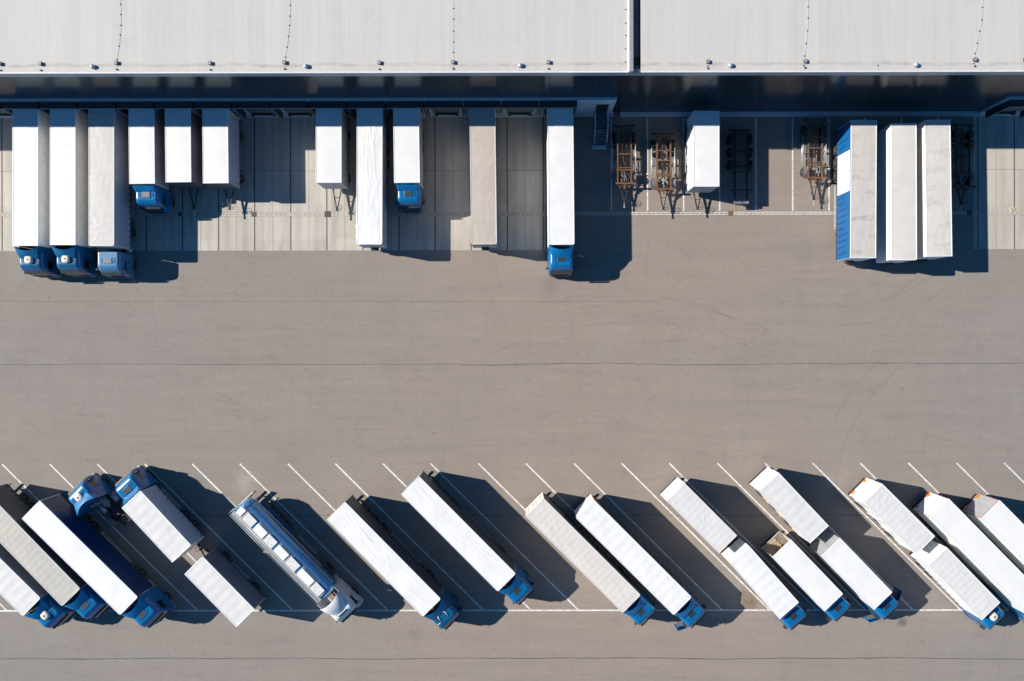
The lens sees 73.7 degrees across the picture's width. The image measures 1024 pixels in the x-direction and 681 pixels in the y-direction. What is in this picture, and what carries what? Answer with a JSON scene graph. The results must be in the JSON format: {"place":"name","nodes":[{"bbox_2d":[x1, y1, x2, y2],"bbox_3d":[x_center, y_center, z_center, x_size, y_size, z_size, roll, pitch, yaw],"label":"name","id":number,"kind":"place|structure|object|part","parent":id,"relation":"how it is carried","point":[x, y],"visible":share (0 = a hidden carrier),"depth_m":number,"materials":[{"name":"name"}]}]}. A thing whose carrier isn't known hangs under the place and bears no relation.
{"place":"outdoors","nodes":[
{"label":"outdoors","id":0,"kind":"place"},
{"bbox_2d":[0,0,632,117],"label":"warehouse","id":1,"kind":"structure","parent":0,"point":[580,52],"depth_m":58.93,"materials":[{"name":"metal"}]},
{"bbox_2d":[0,102,11,115],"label":"dock shelter","id":2,"kind":"object","parent":1,"relation":"attached to","point":[3,112],"visible":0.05,"depth_m":69.14,"materials":[{"name":"rubber"}]},
{"bbox_2d":[1,101,49,114],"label":"dock shelter","id":3,"kind":"object","parent":1,"relation":"attached to","point":[8,106],"visible":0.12,"depth_m":66.15,"materials":[{"name":"rubber"}]},
{"bbox_2d":[39,101,87,114],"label":"dock shelter","id":4,"kind":"object","parent":1,"relation":"attached to","point":[46,106],"visible":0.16,"depth_m":66.15,"materials":[{"name":"rubber"}]},
{"bbox_2d":[78,101,127,115],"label":"dock shelter","id":5,"kind":"object","parent":1,"relation":"attached to","point":[84,106],"visible":0.38,"depth_m":66.15,"materials":[{"name":"rubber"}]},
{"bbox_2d":[116,101,164,115],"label":"dock shelter","id":6,"kind":"object","parent":1,"relation":"attached to","point":[123,106],"visible":0.41,"depth_m":66.15,"materials":[{"name":"rubber"}]},
{"bbox_2d":[155,101,201,115],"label":"dock shelter","id":7,"kind":"object","parent":1,"relation":"attached to","point":[161,106],"visible":0.45,"depth_m":66.15,"materials":[{"name":"rubber"}]},
{"bbox_2d":[194,101,243,119],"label":"dock shelter","id":8,"kind":"object","parent":1,"relation":"attached to","point":[199,106],"visible":0.52,"depth_m":66.16,"materials":[{"name":"rubber"}]},
{"bbox_2d":[232,101,280,119],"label":"dock shelter","id":9,"kind":"object","parent":1,"relation":"attached to","point":[253,108],"visible":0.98,"depth_m":66.19,"materials":[{"name":"rubber"}]},
{"bbox_2d":[247,110,272,112],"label":"dock door","id":10,"kind":"structure","parent":9,"relation":"in","point":[250,111],"depth_m":68.98,"materials":[{"name":"metal"}]},
{"bbox_2d":[271,101,315,119],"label":"dock shelter","id":11,"kind":"object","parent":1,"relation":"attached to","point":[290,108],"visible":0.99,"depth_m":66.19,"materials":[{"name":"rubber"}]},
{"bbox_2d":[283,109,310,112],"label":"dock door","id":12,"kind":"structure","parent":11,"relation":"in","point":[286,110],"depth_m":68.86,"materials":[{"name":"metal"}]},
{"bbox_2d":[309,101,353,118],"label":"dock shelter","id":13,"kind":"object","parent":1,"relation":"attached to","point":[315,105],"visible":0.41,"depth_m":66.17,"materials":[{"name":"rubber"}]},
{"bbox_2d":[348,101,390,119],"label":"dock shelter","id":14,"kind":"object","parent":1,"relation":"attached to","point":[352,105],"visible":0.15,"depth_m":66.16,"materials":[{"name":"rubber"}]},
{"bbox_2d":[386,101,426,119],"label":"dock shelter","id":15,"kind":"object","parent":1,"relation":"attached to","point":[390,105],"visible":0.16,"depth_m":66.16,"materials":[{"name":"rubber"}]},
{"bbox_2d":[425,100,463,118],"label":"dock shelter","id":16,"kind":"object","parent":1,"relation":"attached to","point":[453,107],"visible":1,"depth_m":66.19,"materials":[{"name":"rubber"}]},
{"bbox_2d":[432,109,459,112],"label":"dock door","id":17,"kind":"structure","parent":16,"relation":"in","point":[434,110],"depth_m":68.80,"materials":[{"name":"metal"}]},
{"bbox_2d":[463,100,500,118],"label":"dock shelter","id":18,"kind":"object","parent":1,"relation":"attached to","point":[468,104],"visible":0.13,"depth_m":66.15,"materials":[{"name":"rubber"}]},
{"bbox_2d":[502,100,538,118],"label":"dock shelter","id":19,"kind":"object","parent":1,"relation":"attached to","point":[519,107],"visible":1,"depth_m":66.18,"materials":[{"name":"rubber"}]},
{"bbox_2d":[506,109,532,111],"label":"dock door","id":20,"kind":"structure","parent":19,"relation":"in","point":[508,110],"depth_m":68.83,"materials":[{"name":"metal"}]},
{"bbox_2d":[539,100,576,118],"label":"dock shelter","id":21,"kind":"object","parent":1,"relation":"attached to","point":[545,105],"visible":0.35,"depth_m":66.15,"materials":[{"name":"rubber"}]},
{"bbox_2d":[593,104,609,111],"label":"door","id":22,"kind":"structure","parent":1,"relation":"in","point":[599,107],"depth_m":68.08,"materials":[{"name":"metal"}]},
{"bbox_2d":[0,112,1023,680],"bbox_3d":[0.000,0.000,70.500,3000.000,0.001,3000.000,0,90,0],"label":"ground","id":23,"kind":"structure","parent":0,"point":[886,376],"depth_m":70.50,"materials":[{"name":"grey asphalt"}]},
{"bbox_2d":[0,543,48,615],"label":"semi trailer","id":24,"kind":"object","parent":23,"relation":"on","point":[23,591],"visible":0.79,"depth_m":66.50,"materials":[{"name":"white paint"}]},
{"bbox_2d":[0,483,86,605],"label":"semi trailer","id":25,"kind":"object","parent":23,"relation":"on","point":[47,567],"visible":0.86,"depth_m":66.50,"materials":[{"name":"metal"}]},
{"bbox_2d":[24,594,77,628],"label":"truck tractor","id":26,"kind":"object","parent":23,"relation":"on","point":[49,611],"visible":0.41,"depth_m":67.17,"materials":[{"name":"blue paint"}]},
{"bbox_2d":[22,493,152,614],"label":"semi trailer","id":27,"kind":"object","parent":23,"relation":"on","point":[98,562],"visible":0.91,"depth_m":66.50,"materials":[{"name":"white paint"}]},
{"bbox_2d":[64,584,111,619],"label":"truck tractor","id":28,"kind":"object","parent":23,"relation":"on","point":[89,602],"visible":0.47,"depth_m":67.14,"materials":[{"name":"blue paint"}]},
{"bbox_2d":[68,473,130,525],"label":"truck tractor","id":29,"kind":"object","parent":23,"relation":"on","point":[89,493],"visible":0.84,"depth_m":68.59,"materials":[{"name":"blue paint"}]},
{"bbox_2d":[121,568,176,627],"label":"truck tractor","id":30,"kind":"object","parent":23,"relation":"on","point":[153,606],"visible":0.73,"depth_m":67.69,"materials":[{"name":"blue paint"}]},
{"bbox_2d":[115,465,205,561],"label":"box truck","id":31,"kind":"object","parent":23,"relation":"on","point":[161,520],"visible":1,"depth_m":66.85,"materials":[{"name":"white paint"}]},
{"bbox_2d":[184,543,266,626],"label":"box trailer","id":32,"kind":"object","parent":23,"relation":"on","point":[225,586],"visible":1,"depth_m":66.50,"materials":[{"name":"white paint"}]},
{"bbox_2d":[0,117,545,250],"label":"concrete apron","id":33,"kind":"object","parent":23,"relation":"on","point":[452,147],"visible":0.5,"depth_m":70.50,"materials":[{"name":"grey concrete"}]},
{"bbox_2d":[12,109,55,248],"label":"semi trailer","id":34,"kind":"object","parent":33,"relation":"on","point":[30,178],"visible":0.65,"depth_m":66.49,"materials":[{"name":"metal"}]},
{"bbox_2d":[14,246,62,277],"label":"truck tractor","id":35,"kind":"object","parent":33,"relation":"on","point":[39,262],"visible":0.56,"depth_m":67.50,"materials":[{"name":"blue paint"}]},
{"bbox_2d":[50,109,93,248],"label":"semi trailer","id":36,"kind":"object","parent":33,"relation":"on","point":[68,178],"visible":0.71,"depth_m":66.49,"materials":[{"name":"metal"}]},
{"bbox_2d":[51,245,97,276],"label":"truck tractor","id":37,"kind":"object","parent":33,"relation":"on","point":[78,261],"visible":0.71,"depth_m":67.61,"materials":[{"name":"blue paint"}]},
{"bbox_2d":[88,109,133,248],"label":"semi trailer","id":38,"kind":"object","parent":33,"relation":"on","point":[110,214],"visible":0.9,"depth_m":66.50,"materials":[{"name":"white metal"}]},
{"bbox_2d":[96,226,135,277],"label":"truck tractor","id":39,"kind":"object","parent":33,"relation":"on","point":[113,263],"visible":0.76,"depth_m":68.21,"materials":[{"name":"blue paint"}]},
{"bbox_2d":[128,109,174,214],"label":"box truck","id":40,"kind":"object","parent":33,"relation":"on","point":[151,187],"visible":0.84,"depth_m":66.50,"materials":[{"name":"white paint"}]},
{"bbox_2d":[165,109,204,214],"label":"box trailer","id":41,"kind":"object","parent":33,"relation":"on","point":[183,152],"visible":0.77,"depth_m":66.49,"materials":[{"name":"white paint"}]},
{"bbox_2d":[202,109,243,214],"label":"box trailer","id":42,"kind":"object","parent":33,"relation":"on","point":[222,136],"visible":1,"depth_m":66.49,"materials":[{"name":"white paint"}]},
{"bbox_2d":[325,211,330,216],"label":"gully cover","id":43,"kind":"object","parent":33,"relation":"on","point":[327,213],"visible":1,"depth_m":70.47,"materials":[{"name":"metal"}]},
{"bbox_2d":[316,109,350,216],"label":"box trailer","id":44,"kind":"object","parent":33,"relation":"on","point":[333,135],"visible":1,"depth_m":66.49,"materials":[{"name":"white paint"}]},
{"bbox_2d":[357,109,388,250],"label":"semi trailer","id":45,"kind":"object","parent":33,"relation":"on","point":[372,173],"visible":1,"depth_m":66.50,"materials":[{"name":"white paint"}]},
{"bbox_2d":[393,108,424,213],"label":"box truck","id":46,"kind":"object","parent":33,"relation":"on","point":[408,132],"visible":1,"depth_m":66.49,"materials":[{"name":"white paint"}]},
{"bbox_2d":[469,108,497,250],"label":"semi trailer","id":47,"kind":"object","parent":33,"relation":"on","point":[483,181],"visible":1,"depth_m":66.49,"materials":[{"name":"metal"}]},
{"bbox_2d":[0,211,1023,216],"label":"drain channel","id":48,"kind":"object","parent":33,"relation":"on","point":[545,213],"visible":0.66,"depth_m":70.49,"materials":[{"name":"concrete"}]},
{"bbox_2d":[0,116,1023,250],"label":"apron joints","id":49,"kind":"object","parent":33,"relation":"on","point":[543,170],"visible":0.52,"depth_m":70.49,"materials":[{"name":"grey concrete"}]},
{"bbox_2d":[229,491,335,602],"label":"tank trailer","id":50,"kind":"object","parent":23,"relation":"on","point":[284,548],"visible":1,"depth_m":67.12,"materials":[{"name":"blue paint"}]},
{"bbox_2d":[317,562,363,622],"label":"truck tractor","id":51,"kind":"object","parent":23,"relation":"on","point":[344,603],"visible":0.8,"depth_m":67.87,"materials":[{"name":"white paint"}]},
{"bbox_2d":[327,495,442,615],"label":"semi trailer","id":52,"kind":"object","parent":23,"relation":"on","point":[391,558],"visible":1,"depth_m":66.50,"materials":[{"name":"white paint"}]},
{"bbox_2d":[423,570,463,629],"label":"truck tractor","id":53,"kind":"object","parent":23,"relation":"on","point":[445,611],"visible":0.77,"depth_m":67.30,"materials":[{"name":"blue paint"}]},
{"bbox_2d":[401,471,514,590],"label":"semi trailer","id":54,"kind":"object","parent":23,"relation":"on","point":[465,535],"visible":1,"depth_m":66.50,"materials":[{"name":"white paint"}]},
{"bbox_2d":[0,117,1023,611],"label":"road markings","id":55,"kind":"object","parent":23,"relation":"on","point":[598,487],"visible":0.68,"depth_m":70.50,"materials":[{"name":"white paint"}]},
{"bbox_2d":[0,301,1023,659],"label":"asphalt seams","id":56,"kind":"object","parent":23,"relation":"on","point":[552,363],"visible":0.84,"depth_m":70.50,"materials":[{"name":"grey asphalt"}]},
{"bbox_2d":[499,546,534,604],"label":"truck tractor","id":57,"kind":"object","parent":23,"relation":"on","point":[518,587],"visible":0.68,"depth_m":67.19,"materials":[{"name":"blue paint"}]},
{"bbox_2d":[546,108,574,247],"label":"semi trailer","id":58,"kind":"object","parent":23,"relation":"on","point":[560,171],"visible":0.99,"depth_m":66.49,"materials":[{"name":"white paint"}]},
{"bbox_2d":[546,245,574,276],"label":"truck tractor","id":59,"kind":"object","parent":23,"relation":"on","point":[559,262],"visible":0.71,"depth_m":67.15,"materials":[{"name":"blue paint"}]},
{"bbox_2d":[525,491,639,612],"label":"semi trailer","id":60,"kind":"object","parent":23,"relation":"on","point":[581,551],"visible":1,"depth_m":66.49,"materials":[{"name":"metal"}]},
{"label":"rear door","id":61,"kind":"part","parent":60,"relation":"part of","materials":[{"name":"metal"}]},
{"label":"rear door","id":62,"kind":"part","parent":60,"relation":"part of","materials":[{"name":"metal"}]},
{"bbox_2d":[612,125,635,207],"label":"container chassis","id":63,"kind":"object","parent":23,"relation":"on","point":[616,179],"visible":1,"depth_m":69.59,"materials":[{"name":"brown paint"}]},
{"bbox_2d":[574,493,690,614],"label":"semi trailer","id":64,"kind":"object","parent":23,"relation":"on","point":[625,547],"visible":1,"depth_m":66.49,"materials":[{"name":"white paint"}]},
{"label":"rear door","id":65,"kind":"part","parent":64,"relation":"part of","materials":[{"name":"metal"}]},
{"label":"rear door","id":66,"kind":"part","parent":64,"relation":"part of","materials":[{"name":"metal"}]},
{"bbox_2d":[617,566,656,625],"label":"truck tractor","id":67,"kind":"object","parent":23,"relation":"on","point":[641,609],"visible":0.62,"depth_m":67.09,"materials":[{"name":"blue paint"}]},
{"bbox_2d":[650,133,675,215],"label":"container chassis","id":68,"kind":"object","parent":23,"relation":"on","point":[654,184],"visible":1,"depth_m":69.59,"materials":[{"name":"brown paint"}]},
{"bbox_2d":[666,568,706,630],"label":"truck tractor","id":69,"kind":"object","parent":23,"relation":"on","point":[690,612],"visible":0.6,"depth_m":67.10,"materials":[{"name":"blue paint"}]},
{"bbox_2d":[660,477,736,552],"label":"box trailer","id":70,"kind":"object","parent":23,"relation":"on","point":[699,515],"visible":1,"depth_m":66.49,"materials":[{"name":"metal"}]},
{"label":"rear door","id":71,"kind":"part","parent":70,"relation":"part of","materials":[{"name":"metal"}]},
{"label":"rear door","id":72,"kind":"part","parent":70,"relation":"part of","materials":[{"name":"metal"}]},
{"bbox_2d":[684,111,718,213],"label":"box trailer","id":73,"kind":"object","parent":23,"relation":"on","point":[701,138],"visible":1,"depth_m":66.49,"materials":[{"name":"white paint"}]},
{"bbox_2d":[726,129,752,205],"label":"container chassis","id":74,"kind":"object","parent":23,"relation":"on","point":[748,154],"visible":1,"depth_m":69.51,"materials":[{"name":"metal"}]},
{"bbox_2d":[721,537,806,629],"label":"box truck","id":75,"kind":"object","parent":23,"relation":"on","point":[761,579],"visible":1,"depth_m":66.49,"materials":[{"name":"white paint"}]},
{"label":"rear door","id":76,"kind":"part","parent":75,"relation":"part of","materials":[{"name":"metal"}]},
{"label":"rear door","id":77,"kind":"part","parent":75,"relation":"part of","materials":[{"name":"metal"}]},
{"bbox_2d":[749,467,828,542],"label":"box trailer","id":78,"kind":"object","parent":23,"relation":"on","point":[792,508],"visible":1,"depth_m":66.49,"materials":[{"name":"white paint"}]},
{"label":"rear door","id":79,"kind":"part","parent":78,"relation":"part of","materials":[{"name":"metal"}]},
{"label":"rear door","id":80,"kind":"part","parent":78,"relation":"part of","materials":[{"name":"metal"}]},
{"bbox_2d":[761,530,850,621],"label":"box truck","id":81,"kind":"object","parent":23,"relation":"on","point":[807,576],"visible":0.99,"depth_m":66.49,"materials":[{"name":"white paint"}]},
{"bbox_2d":[764,538,782,555],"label":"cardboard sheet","id":82,"kind":"object","parent":81,"relation":"in","point":[771,548],"visible":0.91,"depth_m":69.28,"materials":[{"name":"beige cardboard"}]},
{"bbox_2d":[800,119,826,205],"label":"container chassis","id":83,"kind":"object","parent":23,"relation":"on","point":[804,171],"visible":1,"depth_m":69.63,"materials":[{"name":"brown paint"}]},
{"bbox_2d":[832,120,876,263],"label":"semi trailer","id":84,"kind":"object","parent":23,"relation":"on","point":[854,163],"visible":1,"depth_m":66.50,"materials":[{"name":"white paint"}]},
{"bbox_2d":[807,530,901,622],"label":"box truck","id":85,"kind":"object","parent":23,"relation":"on","point":[854,573],"visible":1,"depth_m":66.49,"materials":[{"name":"white paint"}]},
{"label":"rear door","id":86,"kind":"part","parent":85,"relation":"part of","materials":[{"name":"metal"}]},
{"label":"rear door","id":87,"kind":"part","parent":85,"relation":"part of","materials":[{"name":"metal"}]},
{"bbox_2d":[848,478,934,553],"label":"box trailer","id":88,"kind":"object","parent":23,"relation":"on","point":[890,514],"visible":1,"depth_m":66.49,"materials":[{"name":"white paint"}]},
{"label":"rear door","id":89,"kind":"part","parent":88,"relation":"part of","materials":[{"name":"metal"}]},
{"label":"rear door","id":90,"kind":"part","parent":88,"relation":"part of","materials":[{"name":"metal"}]},
{"bbox_2d":[875,123,916,265],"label":"semi trailer","id":91,"kind":"object","parent":23,"relation":"on","point":[896,218],"visible":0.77,"depth_m":66.49,"materials":[{"name":"metal"}]},
{"bbox_2d":[917,120,951,261],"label":"semi trailer","id":92,"kind":"object","parent":23,"relation":"on","point":[934,217],"visible":0.9,"depth_m":66.49,"materials":[{"name":"white paint"}]},
{"bbox_2d":[909,540,1004,629],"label":"box truck","id":93,"kind":"object","parent":23,"relation":"on","point":[964,588],"visible":0.97,"depth_m":66.50,"materials":[{"name":"white paint"}]},
{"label":"rear door","id":94,"kind":"part","parent":93,"relation":"part of","materials":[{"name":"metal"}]},
{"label":"rear door","id":95,"kind":"part","parent":93,"relation":"part of","materials":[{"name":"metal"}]},
{"bbox_2d":[950,124,975,209],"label":"container chassis","id":96,"kind":"object","parent":23,"relation":"on","point":[969,180],"visible":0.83,"depth_m":69.58,"materials":[{"name":"brown paint"}]},
{"bbox_2d":[911,492,1023,612],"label":"semi trailer","id":97,"kind":"object","parent":23,"relation":"on","point":[984,558],"visible":1,"depth_m":66.49,"materials":[{"name":"white paint"}]},
{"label":"rear door","id":98,"kind":"part","parent":97,"relation":"part of","materials":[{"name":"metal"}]},
{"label":"rear door","id":99,"kind":"part","parent":97,"relation":"part of","materials":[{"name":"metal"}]},
{"bbox_2d":[960,493,1023,573],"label":"semi trailer","id":100,"kind":"object","parent":23,"relation":"on","point":[999,524],"visible":0.88,"depth_m":66.55,"materials":[{"name":"white paint"}]},
{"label":"rear door","id":101,"kind":"part","parent":100,"relation":"part of","materials":[{"name":"metal"}]},
{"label":"rear door","id":102,"kind":"part","parent":100,"relation":"part of","materials":[{"name":"metal"}]},
{"bbox_2d":[973,116,1023,248],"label":"concrete apron","id":103,"kind":"object","parent":23,"relation":"on","point":[996,149],"visible":1,"depth_m":70.50,"materials":[{"name":"grey concrete"}]},
{"bbox_2d":[1008,205,1015,212],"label":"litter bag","id":104,"kind":"object","parent":103,"relation":"on","point":[1012,208],"visible":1,"depth_m":70.47,"materials":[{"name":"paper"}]},
{"bbox_2d":[986,584,1023,621],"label":"truck tractor","id":105,"kind":"object","parent":23,"relation":"on","point":[1018,614],"visible":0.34,"depth_m":69.29,"materials":[{"name":"blue paint"}]},
{"bbox_2d":[592,108,608,149],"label":"metal staircase","id":106,"kind":"structure","parent":0,"point":[601,119],"depth_m":69.38,"materials":[{"name":"blue metal"}]},
{"bbox_2d":[614,0,1023,116],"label":"warehouse","id":107,"kind":"structure","parent":0,"point":[734,58],"depth_m":58.93,"materials":[{"name":"metal"}]},
{"bbox_2d":[985,99,1023,117],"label":"dock shelter","id":108,"kind":"object","parent":107,"relation":"attached to","point":[1011,106],"visible":1,"depth_m":67.82,"materials":[{"name":"rubber"}]},
{"bbox_2d":[1003,108,1023,110],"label":"dock door","id":109,"kind":"structure","parent":108,"relation":"in","point":[1008,109],"depth_m":68.81,"materials":[{"name":"metal"}]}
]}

